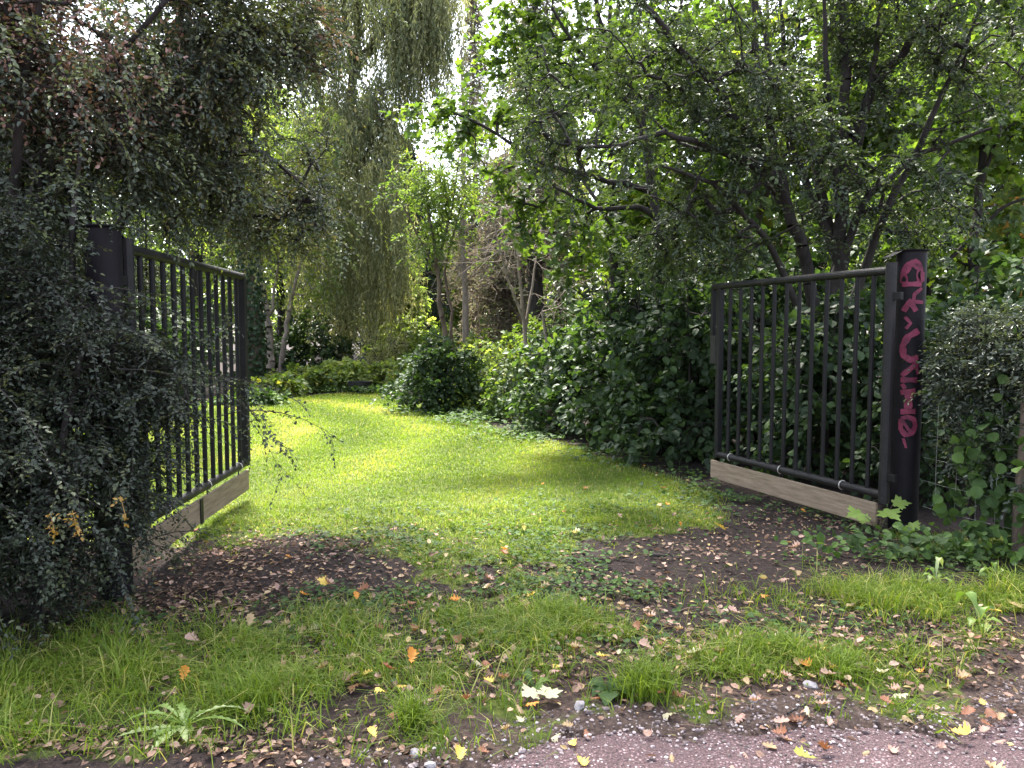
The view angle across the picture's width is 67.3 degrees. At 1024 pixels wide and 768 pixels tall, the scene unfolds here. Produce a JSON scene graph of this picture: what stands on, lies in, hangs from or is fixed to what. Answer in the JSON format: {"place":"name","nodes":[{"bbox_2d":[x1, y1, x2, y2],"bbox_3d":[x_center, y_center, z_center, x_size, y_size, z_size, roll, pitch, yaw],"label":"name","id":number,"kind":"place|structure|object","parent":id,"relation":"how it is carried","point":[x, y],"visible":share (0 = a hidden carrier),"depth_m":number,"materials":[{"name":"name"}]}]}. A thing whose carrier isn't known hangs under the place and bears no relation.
{"place":"outdoors","nodes":[
{"label":"outdoors","id":0,"kind":"place"},
{"bbox_2d":[0,338,1023,767],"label":"ground","id":1,"kind":"structure","parent":0,"point":[622,566],"depth_m":4.49,"materials":[{"name":"soil"}]},
{"bbox_2d":[81,224,133,601],"bbox_3d":[-2.418,0.314,4.678,0.226,2.503,0.312,0,4,0],"label":"gate post","id":2,"kind":"object","parent":1,"relation":"on","point":[108,264],"visible":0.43,"depth_m":4.51,"materials":[{"name":"paint"}]},
{"bbox_2d":[122,238,250,568],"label":"metal gate","id":3,"kind":"structure","parent":2,"relation":"attached to","point":[201,510],"depth_m":6.12,"materials":[{"name":"metal"}]},
{"bbox_2d":[0,0,217,323],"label":"woodland tree","id":4,"kind":"object","parent":1,"relation":"on","point":[139,9],"visible":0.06,"depth_m":10.57,"materials":[{"name":"green plant"}]},
{"bbox_2d":[80,295,213,411],"bbox_3d":[-7.500,-0.382,14.747,3.106,2.709,2.611,2,4,26],"label":"broadleaf bush","id":5,"kind":"object","parent":1,"relation":"on","point":[147,325],"visible":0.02,"depth_m":14.74,"materials":[{"name":"green plant"}]},
{"bbox_2d":[0,52,349,659],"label":"cotoneaster shrub","id":6,"kind":"object","parent":1,"relation":"on","point":[44,325],"visible":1,"depth_m":4.16,"materials":[{"name":"green plant"}]},
{"bbox_2d":[116,702,248,750],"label":"dandelion plant","id":7,"kind":"object","parent":1,"relation":"on","point":[183,717],"visible":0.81,"depth_m":3.07,"materials":[{"name":"green plant"}]},
{"bbox_2d":[145,293,234,391],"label":"broadleaf bush","id":8,"kind":"object","parent":1,"relation":"on","point":[197,323],"visible":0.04,"depth_m":19.33,"materials":[{"name":"green plant"}]},
{"bbox_2d":[85,24,309,354],"bbox_3d":[-10.620,-6.649,26.683,7.692,12.950,8.040,0,4,0],"label":"woodland tree","id":9,"kind":"object","parent":1,"relation":"on","point":[199,258],"visible":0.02,"depth_m":26.71,"materials":[{"name":"green plant"}]},
{"bbox_2d":[88,0,345,380],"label":"ivy clad tree","id":10,"kind":"object","parent":1,"relation":"on","point":[258,348],"visible":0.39,"depth_m":20.55,"materials":[{"name":"green plant"}]},
{"bbox_2d":[0,0,436,588],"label":"arching shrub tree","id":11,"kind":"object","parent":1,"relation":"on","point":[142,140],"visible":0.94,"depth_m":5.19,"materials":[{"name":"green plant"}]},
{"bbox_2d":[199,383,291,407],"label":"border plant","id":12,"kind":"object","parent":1,"relation":"on","point":[271,397],"visible":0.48,"depth_m":16.47,"materials":[{"name":"green plant"}]},
{"bbox_2d":[179,648,326,727],"bbox_3d":[-1.112,1.290,3.258,0.672,0.225,0.622,0,4,0],"label":"grass tussock","id":13,"kind":"object","parent":1,"relation":"on","point":[244,697],"depth_m":3.24,"materials":[{"name":"plant"}]},
{"bbox_2d":[228,371,312,397],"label":"border plant","id":14,"kind":"object","parent":1,"relation":"on","point":[296,387],"visible":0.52,"depth_m":18.62,"materials":[{"name":"green plant"}]},
{"bbox_2d":[184,84,359,374],"bbox_3d":[-7.094,-4.200,22.170,5.559,8.808,3.806,0,4,0],"label":"elder tree","id":15,"kind":"object","parent":1,"relation":"on","point":[269,312],"visible":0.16,"depth_m":22.46,"materials":[{"name":"green plant"}]},
{"bbox_2d":[203,0,372,362],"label":"woodland tree","id":16,"kind":"object","parent":1,"relation":"on","point":[279,320],"visible":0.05,"depth_m":30.17,"materials":[{"name":"green plant"}]},
{"bbox_2d":[227,309,366,381],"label":"broadleaf bush","id":17,"kind":"object","parent":1,"relation":"on","point":[295,341],"visible":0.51,"depth_m":23.25,"materials":[{"name":"green plant"}]},
{"bbox_2d":[264,361,339,392],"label":"border plant","id":18,"kind":"object","parent":1,"relation":"on","point":[314,373],"visible":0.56,"depth_m":20.07,"materials":[{"name":"green plant"}]},
{"bbox_2d":[300,358,360,391],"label":"border plant","id":19,"kind":"object","parent":1,"relation":"on","point":[330,363],"visible":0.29,"depth_m":20.57,"materials":[{"name":"green plant"}]},
{"bbox_2d":[324,356,377,391],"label":"border plant","id":20,"kind":"object","parent":1,"relation":"on","point":[358,369],"visible":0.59,"depth_m":20.71,"materials":[{"name":"green plant"}]},
{"bbox_2d":[275,87,431,360],"bbox_3d":[-7.096,-6.697,33.494,7.275,12.279,6.689,0,4,0],"label":"woodland tree","id":21,"kind":"object","parent":1,"relation":"on","point":[356,350],"depth_m":33.38,"materials":[{"name":"green plant"}]},
{"bbox_2d":[347,381,371,392],"bbox_3d":[-3.959,0.080,20.035,0.650,0.300,0.416,0,4,0],"label":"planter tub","id":22,"kind":"object","parent":1,"relation":"on","point":[360,383],"visible":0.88,"depth_m":19.88,"materials":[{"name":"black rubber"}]},
{"bbox_2d":[249,0,477,362],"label":"weeping willow","id":23,"kind":"object","parent":1,"relation":"on","point":[426,35],"visible":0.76,"depth_m":23.47,"materials":[{"name":"green plant"}]},
{"bbox_2d":[364,356,399,389],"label":"border plant","id":24,"kind":"object","parent":1,"relation":"on","point":[375,368],"visible":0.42,"depth_m":21.31,"materials":[{"name":"green plant"}]},
{"bbox_2d":[364,329,414,364],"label":"silver shrub","id":25,"kind":"object","parent":1,"relation":"on","point":[380,355],"visible":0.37,"depth_m":22.31,"materials":[{"name":"green plant"}]},
{"bbox_2d":[356,239,435,353],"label":"pale tree","id":26,"kind":"object","parent":1,"relation":"on","point":[415,310],"visible":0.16,"depth_m":27.34,"materials":[{"name":"green plant"}]},
{"bbox_2d":[359,310,438,363],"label":"leafy shrub","id":27,"kind":"object","parent":1,"relation":"on","point":[408,329],"visible":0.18,"depth_m":25.14,"materials":[{"name":"green plant"}]},
{"bbox_2d":[351,129,458,363],"bbox_3d":[-4.841,-5.834,35.554,5.948,11.787,5.864,0,4,0],"label":"spruce tree","id":28,"kind":"object","parent":1,"relation":"on","point":[429,275],"visible":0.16,"depth_m":35.17,"materials":[{"name":"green plant"}]},
{"bbox_2d":[350,670,461,735],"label":"grass tussock","id":29,"kind":"object","parent":1,"relation":"on","point":[415,714],"depth_m":3.10,"materials":[{"name":"plant"}]},
{"bbox_2d":[410,748,419,757],"bbox_3d":[-0.363,1.385,2.893,0.036,0.029,0.043,-2,4,-25],"label":"stone","id":30,"kind":"object","parent":1,"relation":"on","point":[413,751],"visible":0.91,"depth_m":2.88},
{"bbox_2d":[394,320,462,377],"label":"leafy shrub","id":31,"kind":"object","parent":1,"relation":"on","point":[417,341],"visible":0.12,"depth_m":22.25,"materials":[{"name":"green plant"}]},
{"bbox_2d":[369,327,489,414],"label":"round bush","id":32,"kind":"object","parent":1,"relation":"on","point":[428,390],"visible":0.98,"depth_m":15.02,"materials":[{"name":"green plant"}]},
{"bbox_2d":[424,761,435,767],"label":"stone","id":33,"kind":"object","parent":1,"relation":"on","point":[430,764],"visible":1,"depth_m":2.83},
{"bbox_2d":[367,129,507,381],"bbox_3d":[-1.601,-2.560,16.987,2.848,6.155,2.687,1,4,19],"label":"slender tree","id":34,"kind":"object","parent":1,"relation":"on","point":[429,196],"visible":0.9,"depth_m":16.74,"materials":[{"name":"green plant"}]},
{"bbox_2d":[382,328,500,388],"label":"broadleaf bush","id":35,"kind":"object","parent":1,"relation":"on","point":[467,341],"visible":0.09,"depth_m":20.68,"materials":[{"name":"green plant"}]},
{"bbox_2d":[418,212,480,341],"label":"woodland tree","id":36,"kind":"object","parent":1,"relation":"on","point":[448,288],"visible":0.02,"depth_m":42.21,"materials":[{"name":"green plant"}]},
{"bbox_2d":[413,197,497,345],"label":"woodland tree","id":37,"kind":"object","parent":1,"relation":"on","point":[456,319],"visible":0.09,"depth_m":37.14,"materials":[{"name":"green plant"}]},
{"bbox_2d":[454,744,466,759],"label":"fallen leaf","id":38,"kind":"object","parent":1,"relation":"on","point":[460,751],"visible":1,"depth_m":2.86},
{"bbox_2d":[436,0,500,337],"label":"spruce tree","id":39,"kind":"object","parent":1,"relation":"on","point":[473,83],"visible":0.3,"depth_m":32.12,"materials":[{"name":"green plant"}]},
{"bbox_2d":[417,42,519,342],"bbox_3d":[-1.231,-4.864,22.544,3.071,9.972,3.296,0,4,0],"label":"bare spruce","id":40,"kind":"object","parent":1,"relation":"on","point":[465,313],"visible":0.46,"depth_m":22.73,"materials":[{"name":"green plant"}]},
{"bbox_2d":[440,339,516,403],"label":"pale shrub","id":41,"kind":"object","parent":1,"relation":"on","point":[474,348],"visible":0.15,"depth_m":16.63,"materials":[{"name":"green plant"}]},
{"bbox_2d":[21,389,943,577],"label":"lawn grass","id":42,"kind":"structure","parent":1,"relation":"on","point":[304,424],"depth_m":8.92,"materials":[{"name":"plant"}]},
{"bbox_2d":[456,343,529,411],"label":"leafy shrub","id":43,"kind":"object","parent":1,"relation":"on","point":[499,367],"visible":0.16,"depth_m":15.43,"materials":[{"name":"green plant"}]},
{"bbox_2d":[453,148,556,354],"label":"spruce tree","id":44,"kind":"object","parent":1,"relation":"on","point":[509,307],"visible":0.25,"depth_m":25.42,"materials":[{"name":"brown plant"}]},
{"bbox_2d":[0,497,1023,767],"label":"verge grass","id":45,"kind":"structure","parent":1,"relation":"on","point":[902,591],"depth_m":3.76,"materials":[{"name":"plant"}]},
{"bbox_2d":[178,665,189,680],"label":"fallen leaf","id":46,"kind":"object","parent":45,"relation":"on","point":[186,668],"visible":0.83,"depth_m":3.45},
{"bbox_2d":[242,702,253,713],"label":"fallen leaf","id":47,"kind":"object","parent":45,"relation":"on","point":[245,706],"visible":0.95,"depth_m":3.17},
{"bbox_2d":[246,613,255,625],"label":"fallen leaf","id":48,"kind":"object","parent":45,"relation":"on","point":[250,617],"visible":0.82,"depth_m":3.98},
{"bbox_2d":[407,646,419,665],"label":"fallen leaf","id":49,"kind":"object","parent":45,"relation":"on","point":[412,654],"visible":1,"depth_m":3.52,"materials":[{"name":"plant"}]},
{"bbox_2d":[521,683,539,698],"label":"fallen leaf","id":50,"kind":"object","parent":45,"relation":"on","point":[531,692],"visible":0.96,"depth_m":3.31,"materials":[{"name":"plant"}]},
{"bbox_2d":[536,685,562,698],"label":"fallen leaf","id":51,"kind":"object","parent":45,"relation":"on","point":[549,693],"visible":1,"depth_m":3.32,"materials":[{"name":"plant"}]},
{"bbox_2d":[955,667,970,678],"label":"fallen leaf","id":52,"kind":"object","parent":45,"relation":"on","point":[963,674],"visible":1,"depth_m":3.51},
{"bbox_2d":[958,704,975,715],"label":"fallen leaf","id":53,"kind":"object","parent":45,"relation":"on","point":[968,709],"visible":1,"depth_m":3.16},
{"bbox_2d":[0,444,1023,767],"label":"leaf litter","id":54,"kind":"object","parent":1,"relation":"on","point":[296,754],"visible":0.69,"depth_m":3.93,"materials":[{"name":"plant"}]},
{"bbox_2d":[443,144,581,406],"bbox_3d":[0.053,-1.872,14.417,2.284,5.053,2.266,3,5,34],"label":"bare sapling","id":55,"kind":"object","parent":1,"relation":"on","point":[521,309],"visible":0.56,"depth_m":14.42,"materials":[{"name":"brown plant"}]},
{"bbox_2d":[469,340,562,424],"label":"broadleaf bush","id":56,"kind":"object","parent":1,"relation":"on","point":[495,409],"visible":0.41,"depth_m":13.62,"materials":[{"name":"green plant"}]},
{"bbox_2d":[475,317,564,406],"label":"leafy shrub","id":57,"kind":"object","parent":1,"relation":"on","point":[533,330],"visible":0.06,"depth_m":16.37,"materials":[{"name":"green plant"}]},
{"bbox_2d":[35,384,1023,703],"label":"ivy ground cover","id":58,"kind":"object","parent":1,"relation":"on","point":[927,550],"visible":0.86,"depth_m":5.35,"materials":[{"name":"green plant"}]},
{"bbox_2d":[457,0,605,332],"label":"larch tree","id":59,"kind":"object","parent":1,"relation":"on","point":[538,289],"visible":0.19,"depth_m":20.56,"materials":[{"name":"green plant"}]},
{"bbox_2d":[514,668,554,689],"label":"dock plant","id":60,"kind":"object","parent":1,"relation":"on","point":[526,672],"visible":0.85,"depth_m":3.46,"materials":[{"name":"green plant"}]},
{"bbox_2d":[479,302,606,375],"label":"broadleaf bush","id":61,"kind":"object","parent":1,"relation":"on","point":[547,323],"visible":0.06,"depth_m":17.87,"materials":[{"name":"green plant"}]},
{"bbox_2d":[71,153,1022,358],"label":"woods","id":62,"kind":"object","parent":1,"relation":"on","point":[780,223],"visible":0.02,"depth_m":46.22,"materials":[{"name":"green plant"}]},
{"bbox_2d":[476,15,639,343],"bbox_3d":[1.742,-7.248,29.364,6.140,13.776,6.376,-4,5,-42],"label":"woodland tree","id":63,"kind":"object","parent":1,"relation":"on","point":[578,231],"visible":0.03,"depth_m":29.04,"materials":[{"name":"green plant"}]},
{"bbox_2d":[497,300,626,438],"bbox_3d":[0.965,-0.208,12.224,2.266,2.295,2.218,2,4,30],"label":"broadleaf bush","id":64,"kind":"object","parent":1,"relation":"on","point":[556,358],"visible":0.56,"depth_m":11.90,"materials":[{"name":"green plant"}]},
{"bbox_2d":[499,585,625,633],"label":"grass tussock","id":65,"kind":"object","parent":1,"relation":"on","point":[568,603],"depth_m":4.23,"materials":[{"name":"plant"}]},
{"bbox_2d":[528,275,598,422],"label":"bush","id":66,"kind":"object","parent":1,"relation":"on","point":[553,325],"visible":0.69,"depth_m":13.34,"materials":[{"name":"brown plant"}]},
{"bbox_2d":[574,701,584,709],"bbox_3d":[0.286,1.358,3.264,0.046,0.032,0.059,0,4,-5],"label":"stone","id":67,"kind":"object","parent":1,"relation":"on","point":[579,705],"visible":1,"depth_m":3.25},
{"bbox_2d":[380,0,784,429],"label":"maple tree","id":68,"kind":"object","parent":1,"relation":"on","point":[510,35],"visible":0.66,"depth_m":10.66,"materials":[{"name":"green plant"}]},
{"bbox_2d":[584,675,629,705],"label":"dock plant","id":69,"kind":"object","parent":1,"relation":"on","point":[599,686],"visible":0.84,"depth_m":3.39,"materials":[{"name":"green plant"}]},
{"bbox_2d":[495,0,740,370],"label":"hazel tree","id":70,"kind":"object","parent":1,"relation":"on","point":[613,214],"visible":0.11,"depth_m":16.78,"materials":[{"name":"green plant"}]},
{"bbox_2d":[540,252,716,451],"bbox_3d":[1.687,-0.396,10.963,2.584,2.995,2.132,0,4,0],"label":"broadleaf bush","id":71,"kind":"object","parent":1,"relation":"on","point":[591,402],"visible":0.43,"depth_m":10.70,"materials":[{"name":"green plant"}]},
{"bbox_2d":[572,635,717,707],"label":"grass tussock","id":72,"kind":"object","parent":1,"relation":"on","point":[643,680],"depth_m":3.37,"materials":[{"name":"plant"}]},
{"bbox_2d":[559,0,751,325],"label":"woodland tree","id":73,"kind":"object","parent":1,"relation":"on","point":[690,6],"depth_m":24.47,"materials":[{"name":"green plant"}]},
{"bbox_2d":[301,679,1023,767],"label":"loose pebbles","id":74,"kind":"object","parent":1,"relation":"on","point":[896,730],"visible":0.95,"depth_m":3.06,"materials":[{"name":"gravel"}]},
{"bbox_2d":[592,263,787,473],"bbox_3d":[2.226,-0.154,9.655,2.470,2.661,2.315,0,4,0],"label":"broadleaf bush","id":75,"kind":"object","parent":1,"relation":"on","point":[693,433],"visible":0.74,"depth_m":9.33,"materials":[{"name":"green plant"}]},
{"bbox_2d":[598,248,794,417],"bbox_3d":[3.344,-0.664,13.519,3.774,3.429,2.632,0,4,0],"label":"broadleaf bush","id":76,"kind":"object","parent":1,"relation":"on","point":[768,299],"visible":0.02,"depth_m":13.12,"materials":[{"name":"green plant"}]},
{"bbox_2d":[465,0,1023,461],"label":"hawthorn tree","id":77,"kind":"object","parent":1,"relation":"on","point":[847,154],"visible":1,"depth_m":7.94,"materials":[{"name":"green plant"}]},
{"bbox_2d":[602,0,927,307],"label":"hazel tree","id":78,"kind":"object","parent":1,"relation":"on","point":[757,218],"visible":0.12,"depth_m":13.48,"materials":[{"name":"green plant"}]},
{"bbox_2d":[661,200,894,449],"bbox_3d":[3.562,-0.646,10.573,3.335,3.602,2.658,0,4,0],"label":"broadleaf bush","id":79,"kind":"object","parent":1,"relation":"on","point":[795,267],"visible":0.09,"depth_m":10.26,"materials":[{"name":"green plant"}]},
{"bbox_2d":[769,716,789,722],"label":"fallen leaf","id":80,"kind":"object","parent":1,"relation":"on","point":[780,720],"visible":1,"depth_m":3.12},
{"bbox_2d":[802,680,818,688],"bbox_3d":[1.339,1.348,3.452,0.070,0.028,0.035,3,5,40],"label":"stone","id":81,"kind":"object","parent":1,"relation":"on","point":[812,685],"visible":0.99,"depth_m":3.44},
{"bbox_2d":[720,285,936,494],"bbox_3d":[3.360,0.155,8.309,2.040,2.428,1.838,-1,4,-19],"label":"broadleaf bush","id":82,"kind":"object","parent":1,"relation":"on","point":[847,366],"visible":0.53,"depth_m":7.97,"materials":[{"name":"green plant"}]},
{"bbox_2d":[769,632,902,691],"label":"grass tussock","id":83,"kind":"object","parent":1,"relation":"on","point":[845,663],"depth_m":3.57,"materials":[{"name":"plant"}]},
{"bbox_2d":[706,1,971,338],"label":"woodland tree","id":84,"kind":"object","parent":1,"relation":"on","point":[742,179],"visible":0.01,"depth_m":20.35,"materials":[{"name":"green plant"}]},
{"bbox_2d":[846,495,920,533],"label":"maple seedling","id":85,"kind":"object","parent":1,"relation":"on","point":[897,501],"visible":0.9,"depth_m":5.98,"materials":[{"name":"green plant"}]},
{"bbox_2d":[762,0,1023,381],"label":"hazel tree","id":86,"kind":"object","parent":1,"relation":"on","point":[997,172],"visible":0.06,"depth_m":12.93,"materials":[{"name":"green plant"}]},
{"bbox_2d":[882,249,929,533],"bbox_3d":[3.079,0.209,6.108,0.344,2.519,0.250,0,4,0],"label":"gate post","id":87,"kind":"object","parent":1,"relation":"on","point":[909,340],"visible":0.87,"depth_m":6.01,"materials":[{"name":"metal"}]},
{"bbox_2d":[710,262,903,525],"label":"metal gate","id":88,"kind":"structure","parent":87,"relation":"attached to","point":[829,501],"depth_m":6.78,"materials":[{"name":"metal"}]},
{"bbox_2d":[809,0,1023,304],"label":"maple tree","id":89,"kind":"object","parent":1,"relation":"on","point":[986,147],"visible":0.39,"depth_m":10.14,"materials":[{"name":"green plant"}]},
{"bbox_2d":[832,233,1023,483],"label":"broadleaf bush","id":90,"kind":"object","parent":1,"relation":"on","point":[1015,277],"visible":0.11,"depth_m":8.25,"materials":[{"name":"green plant"}]},
{"bbox_2d":[839,281,1023,511],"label":"broadleaf bush","id":91,"kind":"object","parent":1,"relation":"on","point":[928,471],"visible":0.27,"depth_m":7.06,"materials":[{"name":"green plant"}]},
{"bbox_2d":[923,556,952,583],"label":"dock plant","id":92,"kind":"object","parent":1,"relation":"on","point":[932,569],"visible":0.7,"depth_m":4.94,"materials":[{"name":"green plant"}]},
{"bbox_2d":[862,0,1023,302],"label":"woodland tree","id":93,"kind":"object","parent":1,"relation":"on","point":[1021,173],"visible":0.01,"depth_m":17.92,"materials":[{"name":"green plant"}]},
{"bbox_2d":[903,282,1023,542],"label":"hedge","id":94,"kind":"object","parent":1,"relation":"on","point":[975,435],"visible":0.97,"depth_m":5.51,"materials":[{"name":"green plant"}]},
{"bbox_2d":[954,591,1003,630],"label":"dock plant","id":95,"kind":"object","parent":1,"relation":"on","point":[972,595],"visible":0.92,"depth_m":4.20,"materials":[{"name":"green plant"}]},
{"bbox_2d":[946,176,1023,309],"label":"autumn tree","id":96,"kind":"object","parent":1,"relation":"on","point":[1008,196],"visible":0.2,"depth_m":11.21,"materials":[{"name":"green plant"}]},
{"bbox_2d":[979,562,1007,577],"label":"dock plant","id":97,"kind":"object","parent":1,"relation":"on","point":[989,568],"visible":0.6,"depth_m":4.97,"materials":[{"name":"green plant"}]},
{"bbox_2d":[1011,380,1023,564],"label":"fence post","id":98,"kind":"object","parent":1,"relation":"on","point":[1019,476],"visible":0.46,"depth_m":5.24,"materials":[{"name":"brown wood"}]},
{"bbox_2d":[923,354,1019,528],"bbox_3d":[3.695,0.457,4.675,0.034,1.246,2.846,-1,4,-19],"label":"wire fence","id":99,"kind":"object","parent":98,"relation":"attached to","point":[949,463],"visible":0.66,"depth_m":5.73,"materials":[{"name":"metal"}]},
{"bbox_2d":[9,0,1021,337],"label":"sky","id":100,"kind":"structure","parent":0,"point":[486,11],"materials":[{"name":"white"}]},
{"bbox_2d":[491,719,1023,767],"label":"gravel path","id":101,"kind":"structure","parent":0,"point":[617,755],"depth_m":2.92,"materials":[{"name":"gravel"}]},
{"bbox_2d":[577,755,589,765],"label":"fallen leaf","id":102,"kind":"object","parent":101,"relation":"on","point":[583,761],"visible":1,"depth_m":2.84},
{"bbox_2d":[769,723,786,733],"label":"fallen leaf","id":103,"kind":"object","parent":101,"relation":"on","point":[782,730],"visible":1,"depth_m":3.02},
{"bbox_2d":[793,745,818,760],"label":"fallen leaf","id":104,"kind":"object","parent":101,"relation":"on","point":[799,752],"visible":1,"depth_m":2.86,"materials":[{"name":"plant"}]},
{"bbox_2d":[945,721,970,734],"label":"fallen leaf","id":105,"kind":"object","parent":101,"relation":"on","point":[965,730],"visible":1,"depth_m":3.01,"materials":[{"name":"plant"}]},
{"bbox_2d":[980,757,1005,767],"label":"fallen leaf","id":106,"kind":"object","parent":101,"relation":"on","point":[993,765],"visible":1,"depth_m":2.80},
{"bbox_2d":[984,708,1006,725],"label":"fallen leaf","id":107,"kind":"object","parent":101,"relation":"on","point":[989,712],"visible":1,"depth_m":3.17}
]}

